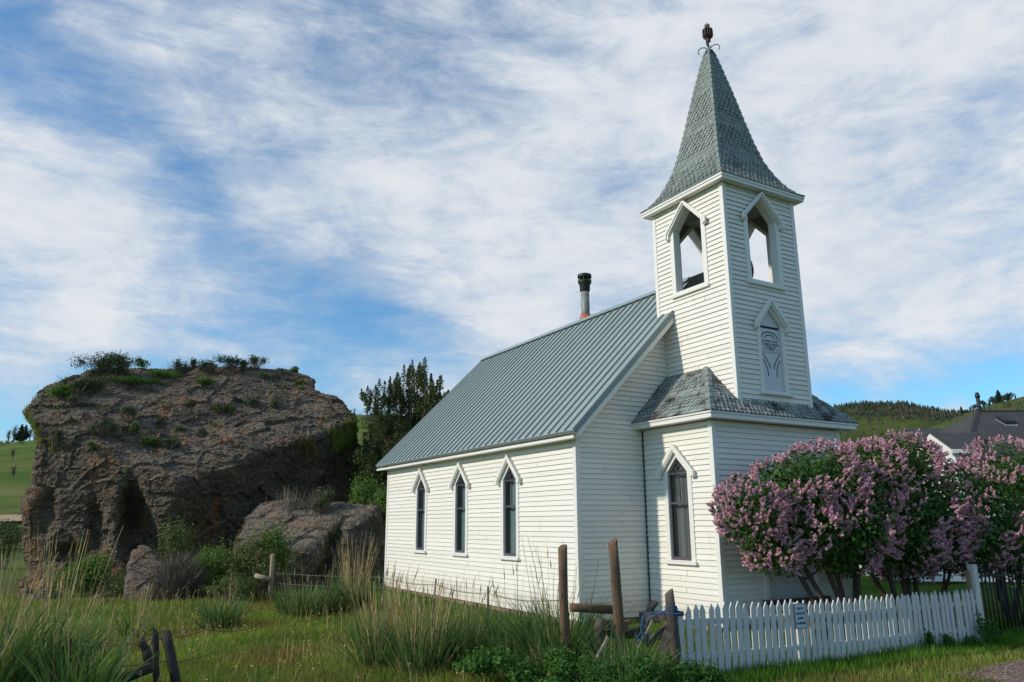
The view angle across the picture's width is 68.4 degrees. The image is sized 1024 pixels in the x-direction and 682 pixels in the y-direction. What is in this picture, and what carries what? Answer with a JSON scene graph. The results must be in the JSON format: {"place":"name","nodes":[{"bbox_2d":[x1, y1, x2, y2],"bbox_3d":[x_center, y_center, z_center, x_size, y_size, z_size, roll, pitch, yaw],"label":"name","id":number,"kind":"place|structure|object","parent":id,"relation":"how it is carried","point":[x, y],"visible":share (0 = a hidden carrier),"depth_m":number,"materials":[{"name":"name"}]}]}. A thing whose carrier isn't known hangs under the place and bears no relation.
{"place":"outdoors","nodes":[
{"label":"outdoors","id":0,"kind":"place"},
{"bbox_2d":[0,586,1023,681],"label":"meadow grass","id":1,"kind":"structure","parent":0,"point":[328,673],"depth_m":12.34,"materials":[{"name":"plant"}]},
{"bbox_2d":[0,397,1023,681],"bbox_3d":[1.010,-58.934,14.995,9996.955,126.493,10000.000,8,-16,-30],"label":"ground","id":2,"kind":"structure","parent":0,"point":[12,491],"depth_m":42.89,"materials":[{"name":"green plant"}]},
{"bbox_2d":[0,526,22,568],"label":"shrub","id":3,"kind":"object","parent":2,"relation":"on","point":[12,539],"visible":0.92,"depth_m":35.73,"materials":[{"name":"green plant"}]},
{"bbox_2d":[26,588,62,600],"bbox_3d":[-13.342,7.468,21.495,0.857,0.818,0.938,-7,-15,25],"label":"rubble stone","id":4,"kind":"object","parent":2,"relation":"on","point":[43,596],"visible":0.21,"depth_m":21.47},
{"bbox_2d":[0,535,127,681],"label":"wild rye clump","id":5,"kind":"object","parent":2,"relation":"on","point":[11,669],"visible":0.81,"depth_m":8.71,"materials":[{"name":"green plant"}]},
{"bbox_2d":[0,527,161,681],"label":"wild rye clump","id":6,"kind":"object","parent":2,"relation":"on","point":[82,640],"visible":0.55,"depth_m":9.21,"materials":[{"name":"green plant"}]},
{"bbox_2d":[50,547,124,597],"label":"shrub","id":7,"kind":"object","parent":2,"relation":"on","point":[88,578],"visible":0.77,"depth_m":22.12,"materials":[{"name":"green plant"}]},
{"bbox_2d":[0,581,176,681],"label":"wild rye clump","id":8,"kind":"object","parent":2,"relation":"on","point":[98,673],"visible":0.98,"depth_m":8.38,"materials":[{"name":"green plant"}]},
{"bbox_2d":[94,567,126,597],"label":"shrub","id":9,"kind":"object","parent":2,"relation":"on","point":[118,587],"visible":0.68,"depth_m":21.90,"materials":[{"name":"green plant"}]},
{"bbox_2d":[108,583,163,636],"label":"wild rye clump","id":10,"kind":"object","parent":2,"relation":"on","point":[128,624],"visible":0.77,"depth_m":14.52,"materials":[{"name":"green plant"}]},
{"bbox_2d":[137,635,152,662],"bbox_3d":[-4.661,3.945,9.608,0.229,0.381,0.111,8,-16,-30],"label":"fence post","id":11,"kind":"object","parent":2,"relation":"on","point":[143,646],"visible":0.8,"depth_m":9.57,"materials":[{"name":"grey wood"}]},
{"bbox_2d":[152,628,159,681],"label":"fence post","id":12,"kind":"object","parent":2,"relation":"on","point":[155,648],"visible":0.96,"depth_m":9.47,"materials":[{"name":"grey wood"}]},
{"bbox_2d":[119,662,154,681],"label":"split rail","id":13,"kind":"object","parent":12,"relation":"attached to","point":[148,670],"visible":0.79,"depth_m":9.38,"materials":[{"name":"grey wood"}]},
{"bbox_2d":[122,545,200,602],"bbox_3d":[-10.041,6.992,21.900,2.315,2.072,2.024,8,-16,-30],"label":"boulder","id":14,"kind":"object","parent":2,"relation":"on","point":[139,561],"visible":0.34,"depth_m":21.40,"materials":[{"name":"stone"}]},
{"bbox_2d":[125,513,214,574],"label":"shrub","id":15,"kind":"object","parent":2,"relation":"on","point":[171,541],"visible":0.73,"depth_m":23.04,"materials":[{"name":"green plant"}]},
{"bbox_2d":[160,629,180,681],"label":"fence post","id":16,"kind":"object","parent":2,"relation":"on","point":[171,661],"visible":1,"depth_m":9.46,"materials":[{"name":"grey wood"}]},
{"bbox_2d":[128,549,220,601],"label":"dead bush","id":17,"kind":"object","parent":2,"relation":"on","point":[176,575],"visible":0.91,"depth_m":21.15,"materials":[{"name":"plant"}]},
{"bbox_2d":[18,365,360,588],"bbox_3d":[-11.884,5.654,30.378,13.702,10.416,9.202,8,-16,-30],"label":"boulder","id":18,"kind":"object","parent":2,"relation":"on","point":[208,486],"visible":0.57,"depth_m":27.15,"materials":[{"name":"stone"}]},
{"bbox_2d":[48,426,64,446],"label":"shrub","id":19,"kind":"object","parent":18,"relation":"on","point":[57,435],"visible":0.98,"depth_m":26.14,"materials":[{"name":"green plant"}]},
{"bbox_2d":[45,382,77,396],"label":"shrub","id":20,"kind":"object","parent":18,"relation":"on","point":[59,391],"visible":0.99,"depth_m":28.10,"materials":[{"name":"green plant"}]},
{"bbox_2d":[55,373,109,395],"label":"shrub","id":21,"kind":"object","parent":18,"relation":"on","point":[88,384],"visible":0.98,"depth_m":28.96,"materials":[{"name":"green plant"}]},
{"bbox_2d":[66,350,132,382],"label":"shrub","id":22,"kind":"object","parent":18,"relation":"on","point":[99,365],"visible":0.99,"depth_m":30.24,"materials":[{"name":"green plant"}]},
{"bbox_2d":[86,412,122,438],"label":"shrub","id":23,"kind":"object","parent":18,"relation":"on","point":[107,426],"visible":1,"depth_m":26.66,"materials":[{"name":"green plant"}]},
{"bbox_2d":[104,349,141,372],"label":"shrub","id":24,"kind":"object","parent":18,"relation":"on","point":[132,360],"visible":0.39,"depth_m":31.15,"materials":[{"name":"green plant"}]},
{"bbox_2d":[118,404,136,423],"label":"shrub","id":25,"kind":"object","parent":18,"relation":"on","point":[128,410],"visible":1,"depth_m":27.79,"materials":[{"name":"green plant"}]},
{"bbox_2d":[98,374,169,385],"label":"grass","id":26,"kind":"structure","parent":18,"relation":"on","point":[130,379],"depth_m":30.35,"materials":[{"name":"green plant"}]},
{"bbox_2d":[139,435,159,447],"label":"shrub","id":27,"kind":"object","parent":18,"relation":"on","point":[152,441],"visible":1,"depth_m":27.00,"materials":[{"name":"green plant"}]},
{"bbox_2d":[146,368,181,378],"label":"grass","id":28,"kind":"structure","parent":18,"relation":"on","point":[158,373],"depth_m":31.28,"materials":[{"name":"green plant"}]},
{"bbox_2d":[160,436,181,449],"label":"shrub","id":29,"kind":"object","parent":18,"relation":"on","point":[169,442],"visible":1,"depth_m":27.12,"materials":[{"name":"green plant"}]},
{"bbox_2d":[163,358,191,375],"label":"shrub","id":30,"kind":"object","parent":18,"relation":"on","point":[178,364],"visible":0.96,"depth_m":32.05,"materials":[{"name":"green plant"}]},
{"bbox_2d":[22,368,359,459],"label":"rock grass","id":31,"kind":"object","parent":18,"relation":"on","point":[346,441],"visible":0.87,"depth_m":29.97,"materials":[{"name":"plant"}]},
{"bbox_2d":[196,357,220,375],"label":"shrub","id":32,"kind":"object","parent":18,"relation":"on","point":[208,365],"visible":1,"depth_m":32.09,"materials":[{"name":"green plant"}]},
{"bbox_2d":[210,401,234,413],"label":"shrub","id":33,"kind":"object","parent":18,"relation":"on","point":[220,407],"visible":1,"depth_m":29.93,"materials":[{"name":"green plant"}]},
{"bbox_2d":[213,354,243,373],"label":"shrub","id":34,"kind":"object","parent":18,"relation":"on","point":[227,360],"visible":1,"depth_m":32.61,"materials":[{"name":"green plant"}]},
{"bbox_2d":[246,353,269,369],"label":"shrub","id":35,"kind":"object","parent":18,"relation":"on","point":[254,359],"visible":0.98,"depth_m":33.40,"materials":[{"name":"green plant"}]},
{"bbox_2d":[192,541,236,595],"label":"shrub","id":36,"kind":"object","parent":2,"relation":"on","point":[206,557],"visible":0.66,"depth_m":22.00,"materials":[{"name":"green plant"}]},
{"bbox_2d":[188,577,257,631],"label":"wild rye clump","id":37,"kind":"object","parent":2,"relation":"on","point":[217,617],"visible":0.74,"depth_m":15.01,"materials":[{"name":"green plant"}]},
{"bbox_2d":[205,569,259,602],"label":"shrub","id":38,"kind":"object","parent":2,"relation":"on","point":[239,589],"visible":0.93,"depth_m":20.53,"materials":[{"name":"green plant"}]},
{"bbox_2d":[202,525,284,598],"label":"shrub","id":39,"kind":"object","parent":2,"relation":"on","point":[242,560],"visible":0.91,"depth_m":21.50,"materials":[{"name":"green plant"}]},
{"bbox_2d":[228,515,339,595],"bbox_3d":[-6.938,6.273,21.930,3.056,2.360,3.131,-6,-15,23],"label":"shrub","id":40,"kind":"object","parent":2,"relation":"on","point":[276,544],"visible":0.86,"depth_m":21.93,"materials":[{"name":"green plant"}]},
{"bbox_2d":[264,569,328,618],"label":"wild rye clump","id":41,"kind":"object","parent":2,"relation":"on","point":[292,610],"visible":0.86,"depth_m":16.97,"materials":[{"name":"green plant"}]},
{"bbox_2d":[232,498,385,591],"bbox_3d":[-6.748,7.395,25.705,5.637,4.030,4.570,8,-16,-30],"label":"boulder","id":42,"kind":"object","parent":2,"relation":"on","point":[365,521],"visible":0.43,"depth_m":24.48,"materials":[{"name":"stone"}]},
{"bbox_2d":[265,486,313,507],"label":"dead branches","id":43,"kind":"object","parent":42,"relation":"on","point":[289,499],"visible":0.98,"depth_m":25.60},
{"bbox_2d":[231,518,383,580],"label":"rock grass","id":44,"kind":"object","parent":42,"relation":"on","point":[320,550],"visible":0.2,"depth_m":24.26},
{"bbox_2d":[301,485,335,514],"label":"shrub","id":45,"kind":"object","parent":42,"relation":"on","point":[321,503],"visible":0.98,"depth_m":25.14,"materials":[{"name":"green plant"}]},
{"bbox_2d":[254,552,382,601],"bbox_3d":[-5.189,6.352,19.605,6.074,1.539,0.909,-10,-17,36],"label":"wire fence","id":46,"kind":"object","parent":2,"relation":"on","point":[269,578],"visible":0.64,"depth_m":20.55,"materials":[{"name":"beige wood"}]},
{"bbox_2d":[0,577,650,681],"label":"meadow weeds","id":47,"kind":"object","parent":2,"relation":"on","point":[234,631],"visible":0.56,"depth_m":13.89,"materials":[{"name":"plant"}]},
{"bbox_2d":[299,556,352,612],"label":"wild rye clump","id":48,"kind":"object","parent":2,"relation":"on","point":[330,604],"visible":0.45,"depth_m":17.85,"materials":[{"name":"green plant"}]},
{"bbox_2d":[315,565,354,595],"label":"shrub","id":49,"kind":"object","parent":2,"relation":"on","point":[330,578],"visible":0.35,"depth_m":21.75,"materials":[{"name":"green plant"}]},
{"bbox_2d":[319,532,391,612],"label":"wild rye clump","id":50,"kind":"object","parent":2,"relation":"on","point":[345,595],"visible":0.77,"depth_m":18.10,"materials":[{"name":"green plant"}]},
{"bbox_2d":[344,468,384,514],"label":"shrub","id":51,"kind":"object","parent":2,"relation":"on","point":[363,489],"visible":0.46,"depth_m":27.75,"materials":[{"name":"green plant"}]},
{"bbox_2d":[303,562,434,672],"bbox_3d":[-2.027,4.067,11.145,2.135,1.594,2.032,8,-16,-30],"label":"wild rye clump","id":52,"kind":"object","parent":2,"relation":"on","point":[367,653],"visible":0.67,"depth_m":11.07,"materials":[{"name":"green plant"}]},
{"bbox_2d":[364,478,386,531],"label":"shrub","id":53,"kind":"object","parent":2,"relation":"on","point":[381,503],"visible":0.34,"depth_m":27.02,"materials":[{"name":"green plant"}]},
{"bbox_2d":[348,357,449,520],"bbox_3d":[-4.688,4.852,31.800,4.255,8.776,4.148,2,-14,-10],"label":"juniper tree","id":54,"kind":"object","parent":2,"relation":"on","point":[381,430],"visible":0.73,"depth_m":31.60,"materials":[{"name":"green plant"}]},
{"bbox_2d":[356,571,480,677],"bbox_3d":[-1.298,4.074,10.853,2.057,1.410,1.940,8,-16,-30],"label":"wild rye clump","id":55,"kind":"object","parent":2,"relation":"on","point":[427,655],"visible":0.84,"depth_m":10.60,"materials":[{"name":"green plant"}]},
{"bbox_2d":[414,576,512,672],"bbox_3d":[-0.666,4.159,11.178,1.809,1.362,1.758,-4,-14,14],"label":"wild rye clump","id":56,"kind":"object","parent":2,"relation":"on","point":[469,639],"visible":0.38,"depth_m":10.93,"materials":[{"name":"green plant"}]},
{"bbox_2d":[377,573,558,646],"bbox_3d":[-1.102,5.151,14.063,0.342,1.336,8.648,6,-15,-26],"label":"wire fence","id":57,"kind":"object","parent":2,"relation":"on","point":[488,593],"visible":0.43,"depth_m":15.16,"materials":[{"name":"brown metal"}]},
{"bbox_2d":[449,644,502,677],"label":"leafy weed","id":58,"kind":"object","parent":2,"relation":"on","point":[480,662],"visible":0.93,"depth_m":9.65,"materials":[{"name":"green plant"}]},
{"bbox_2d":[452,563,577,672],"bbox_3d":[0.058,3.963,11.043,2.447,1.659,2.138,8,-16,-30],"label":"wild rye clump","id":59,"kind":"object","parent":2,"relation":"on","point":[500,639],"visible":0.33,"depth_m":10.69,"materials":[{"name":"green plant"}]},
{"bbox_2d":[492,642,542,681],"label":"leafy weed","id":60,"kind":"object","parent":2,"relation":"on","point":[519,670],"visible":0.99,"depth_m":9.34,"materials":[{"name":"green plant"}]},
{"bbox_2d":[473,536,638,674],"bbox_3d":[0.614,3.742,10.679,2.481,1.913,2.540,-6,-15,22],"label":"wild rye clump","id":61,"kind":"object","parent":2,"relation":"on","point":[550,638],"visible":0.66,"depth_m":10.26,"materials":[{"name":"green plant"}]},
{"bbox_2d":[537,641,580,681],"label":"leafy weed","id":62,"kind":"object","parent":2,"relation":"on","point":[556,656],"visible":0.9,"depth_m":9.28,"materials":[{"name":"green plant"}]},
{"bbox_2d":[558,544,569,653],"bbox_3d":[0.701,3.792,10.106,0.125,2.058,0.201,-4,-14,17],"label":"wooden post","id":63,"kind":"object","parent":2,"relation":"on","point":[563,586],"visible":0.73,"depth_m":10.14,"materials":[{"name":"brown wood"}]},
{"bbox_2d":[574,650,620,681],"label":"leafy weed","id":64,"kind":"object","parent":2,"relation":"on","point":[584,665],"visible":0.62,"depth_m":9.05,"materials":[{"name":"green plant"}]},
{"bbox_2d":[594,617,604,660],"bbox_3d":[1.184,4.238,10.109,0.174,1.033,0.261,-2,-14,9],"label":"fence post","id":65,"kind":"object","parent":2,"relation":"on","point":[600,634],"visible":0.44,"depth_m":10.09,"materials":[{"name":"grey wood"}]},
{"bbox_2d":[547,623,681,681],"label":"wild rye clump","id":66,"kind":"object","parent":2,"relation":"on","point":[604,678],"visible":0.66,"depth_m":8.93,"materials":[{"name":"green plant"}]},
{"bbox_2d":[596,666,636,681],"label":"leafy weed","id":67,"kind":"object","parent":2,"relation":"on","point":[627,678],"visible":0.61,"depth_m":8.81,"materials":[{"name":"green plant"}]},
{"bbox_2d":[608,538,626,656],"bbox_3d":[1.447,3.791,10.213,0.139,2.167,0.477,-6,-15,24],"label":"wooden post","id":68,"kind":"object","parent":2,"relation":"on","point":[617,602],"visible":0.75,"depth_m":10.19,"materials":[{"name":"brown wood"}]},
{"bbox_2d":[569,603,612,613],"bbox_3d":[1.136,3.683,10.369,0.694,0.166,0.120,2,-14,-10],"label":"log rail","id":69,"kind":"object","parent":68,"relation":"attached to","point":[585,608],"visible":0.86,"depth_m":10.32,"materials":[{"name":"brown wood"}]},
{"bbox_2d":[376,23,881,636],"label":"church","id":70,"kind":"structure","parent":2,"relation":"on","point":[638,427],"depth_m":16.16,"materials":[{"name":"white paint"}]},
{"bbox_2d":[411,469,428,552],"bbox_3d":[-2.507,4.776,21.297,0.339,2.337,1.090,8,-16,-30],"label":"window","id":71,"kind":"structure","parent":70,"relation":"in","point":[420,481],"depth_m":21.41,"materials":[{"name":"white paint"}]},
{"bbox_2d":[448,462,469,556],"bbox_3d":[-1.248,4.269,19.222,0.339,2.337,1.090,8,-16,-30],"label":"window","id":72,"kind":"structure","parent":70,"relation":"in","point":[459,477],"depth_m":19.32,"materials":[{"name":"white paint"}]},
{"bbox_2d":[494,454,521,560],"bbox_3d":[0.011,3.763,17.146,0.339,2.337,1.090,8,-16,-30],"label":"window","id":73,"kind":"structure","parent":70,"relation":"in","point":[508,472],"depth_m":17.24,"materials":[{"name":"white paint"}]},
{"bbox_2d":[655,444,698,565],"bbox_3d":[3.364,3.221,14.968,0.339,2.337,1.090,8,-16,-30],"label":"window","id":74,"kind":"structure","parent":70,"relation":"in","point":[682,472],"depth_m":15.04,"materials":[{"name":"white paint"}]},
{"bbox_2d":[688,261,753,287],"bbox_3d":[4.905,-1.308,17.634,1.156,1.506,0.996,8,-16,-30],"label":"bell","id":75,"kind":"object","parent":70,"relation":"in","point":[695,280],"visible":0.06,"depth_m":17.56,"materials":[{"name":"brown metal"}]},
{"bbox_2d":[767,486,792,597],"bbox_3d":[5.144,3.892,14.745,0.681,2.140,0.058,8,-16,-30],"label":"door","id":76,"kind":"structure","parent":70,"relation":"in","point":[780,586],"depth_m":14.54,"materials":[{"name":"grey paint"}]},
{"bbox_2d":[787,492,815,596],"bbox_3d":[5.736,3.971,15.084,0.681,2.140,0.058,8,-16,-30],"label":"door","id":77,"kind":"structure","parent":70,"relation":"in","point":[797,588],"depth_m":14.81,"materials":[{"name":"grey paint"}]},
{"bbox_2d":[575,621,697,681],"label":"wild rye clump","id":78,"kind":"object","parent":2,"relation":"on","point":[635,648],"visible":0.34,"depth_m":9.55,"materials":[{"name":"green plant"}]},
{"bbox_2d":[606,648,670,681],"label":"leafy weed","id":79,"kind":"object","parent":2,"relation":"on","point":[645,673],"visible":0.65,"depth_m":8.86,"materials":[{"name":"green plant"}]},
{"bbox_2d":[633,637,660,644],"bbox_3d":[1.861,4.064,10.249,0.508,0.097,0.156,10,-17,-36],"label":"old plank","id":80,"kind":"object","parent":2,"relation":"on","point":[638,642],"visible":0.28,"depth_m":10.11,"materials":[{"name":"grey wood"}]},
{"bbox_2d":[604,627,648,638],"bbox_3d":[1.522,4.014,10.351,0.700,0.163,0.132,-2,-14,7],"label":"old plank","id":81,"kind":"object","parent":80,"relation":"on","point":[628,632],"visible":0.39,"depth_m":10.32,"materials":[{"name":"grey wood"}]},
{"bbox_2d":[644,622,668,648],"bbox_3d":[1.932,3.908,9.998,0.376,0.340,0.089,-3,-14,11],"label":"old plank","id":82,"kind":"object","parent":2,"relation":"on","point":[658,633],"visible":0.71,"depth_m":9.98,"materials":[{"name":"grey wood"}]},
{"bbox_2d":[657,624,674,655],"bbox_3d":[2.025,3.926,9.901,0.261,0.396,0.084,-9,-16,32],"label":"old plank","id":83,"kind":"object","parent":2,"relation":"on","point":[669,629],"visible":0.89,"depth_m":9.88,"materials":[{"name":"grey wood"}]},
{"bbox_2d":[665,589,680,664],"bbox_3d":[2.202,4.164,10.213,0.177,1.564,0.444,-8,-15,28],"label":"fence post","id":84,"kind":"object","parent":2,"relation":"on","point":[672,620],"visible":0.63,"depth_m":10.17,"materials":[{"name":"grey wood"}]},
{"bbox_2d":[639,611,666,621],"bbox_3d":[1.949,3.753,10.275,0.429,0.130,0.116,-2,-14,7],"label":"old plank","id":85,"kind":"object","parent":84,"relation":"attached to","point":[659,617],"visible":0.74,"depth_m":10.23,"materials":[{"name":"grey wood"}]},
{"bbox_2d":[634,605,683,642],"bbox_3d":[2.018,3.766,10.008,0.686,0.475,0.444,8,-16,-30],"label":"twine","id":86,"kind":"object","parent":84,"relation":"attached to","point":[662,613],"visible":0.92,"depth_m":9.93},
{"bbox_2d":[677,610,685,665],"bbox_3d":[2.289,4.253,10.248,0.120,1.100,0.120,8,-16,-30],"label":"fence end post","id":87,"kind":"object","parent":2,"relation":"on","point":[681,626],"visible":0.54,"depth_m":10.27,"materials":[{"name":"white paint"}]},
{"bbox_2d":[659,649,705,681],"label":"leafy weed","id":88,"kind":"object","parent":2,"relation":"on","point":[679,671],"visible":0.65,"depth_m":9.13,"materials":[{"name":"green plant"}]},
{"bbox_2d":[668,657,720,681],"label":"leafy weed","id":89,"kind":"object","parent":2,"relation":"on","point":[708,674],"visible":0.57,"depth_m":9.22,"materials":[{"name":"green plant"}]},
{"bbox_2d":[706,437,907,637],"bbox_3d":[5.356,3.507,13.332,4.103,3.673,2.185,8,-16,-30],"label":"lilac bush","id":90,"kind":"object","parent":2,"relation":"on","point":[821,503],"visible":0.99,"depth_m":13.05,"materials":[{"name":"purple plant"}]},
{"bbox_2d":[683,589,983,672],"bbox_3d":[5.453,4.822,12.045,7.239,1.556,0.162,8,-16,-30],"label":"picket fence","id":91,"kind":"object","parent":2,"relation":"on","point":[874,611],"visible":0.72,"depth_m":11.70,"materials":[{"name":"white paint"}]},
{"bbox_2d":[793,603,806,628],"bbox_3d":[4.381,4.176,11.445,0.256,0.360,0.012,8,-16,-30],"label":"notice sign","id":92,"kind":"object","parent":91,"relation":"attached to","point":[800,617],"visible":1,"depth_m":11.44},
{"bbox_2d":[661,632,1023,681],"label":"grass","id":93,"kind":"structure","parent":2,"relation":"on","point":[756,671],"depth_m":11.45,"materials":[{"name":"plant"}]},
{"bbox_2d":[824,427,992,629],"bbox_3d":[7.673,3.676,14.743,3.501,4.009,2.212,8,-16,-30],"label":"lilac bush","id":94,"kind":"object","parent":2,"relation":"on","point":[902,466],"visible":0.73,"depth_m":14.36,"materials":[{"name":"purple plant"}]},
{"bbox_2d":[831,394,1022,454],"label":"hill woods","id":95,"kind":"object","parent":2,"relation":"on","point":[932,412],"visible":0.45,"depth_m":753.80,"materials":[{"name":"plant"}]},
{"bbox_2d":[918,629,937,648],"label":"leafy weed","id":96,"kind":"object","parent":2,"relation":"on","point":[929,636],"visible":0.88,"depth_m":12.68,"materials":[{"name":"green plant"}]},
{"bbox_2d":[856,392,1023,581],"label":"house","id":97,"kind":"structure","parent":2,"relation":"on","point":[954,438],"depth_m":27.66,"materials":[{"name":"grey"}]},
{"bbox_2d":[938,632,957,649],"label":"leafy weed","id":98,"kind":"object","parent":2,"relation":"on","point":[948,639],"visible":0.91,"depth_m":12.89,"materials":[{"name":"green plant"}]},
{"bbox_2d":[917,434,1023,626],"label":"lilac bush","id":99,"kind":"object","parent":2,"relation":"on","point":[988,486],"visible":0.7,"depth_m":15.13,"materials":[{"name":"purple plant"}]},
{"bbox_2d":[961,635,987,648],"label":"leafy weed","id":100,"kind":"object","parent":2,"relation":"on","point":[976,640],"visible":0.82,"depth_m":13.17,"materials":[{"name":"green plant"}]},
{"bbox_2d":[964,564,985,638],"bbox_3d":[8.586,4.923,13.930,0.205,1.520,0.135,8,-16,-30],"label":"gate post","id":101,"kind":"object","parent":2,"relation":"on","point":[972,578],"visible":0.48,"depth_m":14.00,"materials":[{"name":"white paint"}]},
{"bbox_2d":[974,609,1000,644],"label":"leafy weed","id":102,"kind":"object","parent":2,"relation":"on","point":[985,630],"visible":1,"depth_m":13.52,"materials":[{"name":"green plant"}]},
{"bbox_2d":[978,562,1023,632],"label":"iron fence","id":103,"kind":"object","parent":2,"relation":"on","point":[1000,575],"visible":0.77,"depth_m":14.42,"materials":[{"name":"metal"}]},
{"bbox_2d":[0,0,1023,441],"label":"sky","id":104,"kind":"structure","parent":0,"point":[345,193],"materials":[{"name":"blue"}]},
{"bbox_2d":[300,575,1023,658],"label":"lawn grass","id":105,"kind":"structure","parent":0,"point":[657,628],"depth_m":18.66,"materials":[{"name":"plant"}]},
{"bbox_2d":[942,659,1023,681],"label":"gravel path","id":106,"kind":"structure","parent":0,"point":[1001,675],"depth_m":11.06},
{"bbox_2d":[950,616,1023,649],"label":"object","id":107,"kind":"structure","parent":0,"point":[1017,635],"depth_m":14.04,"materials":[{"name":"plant"}]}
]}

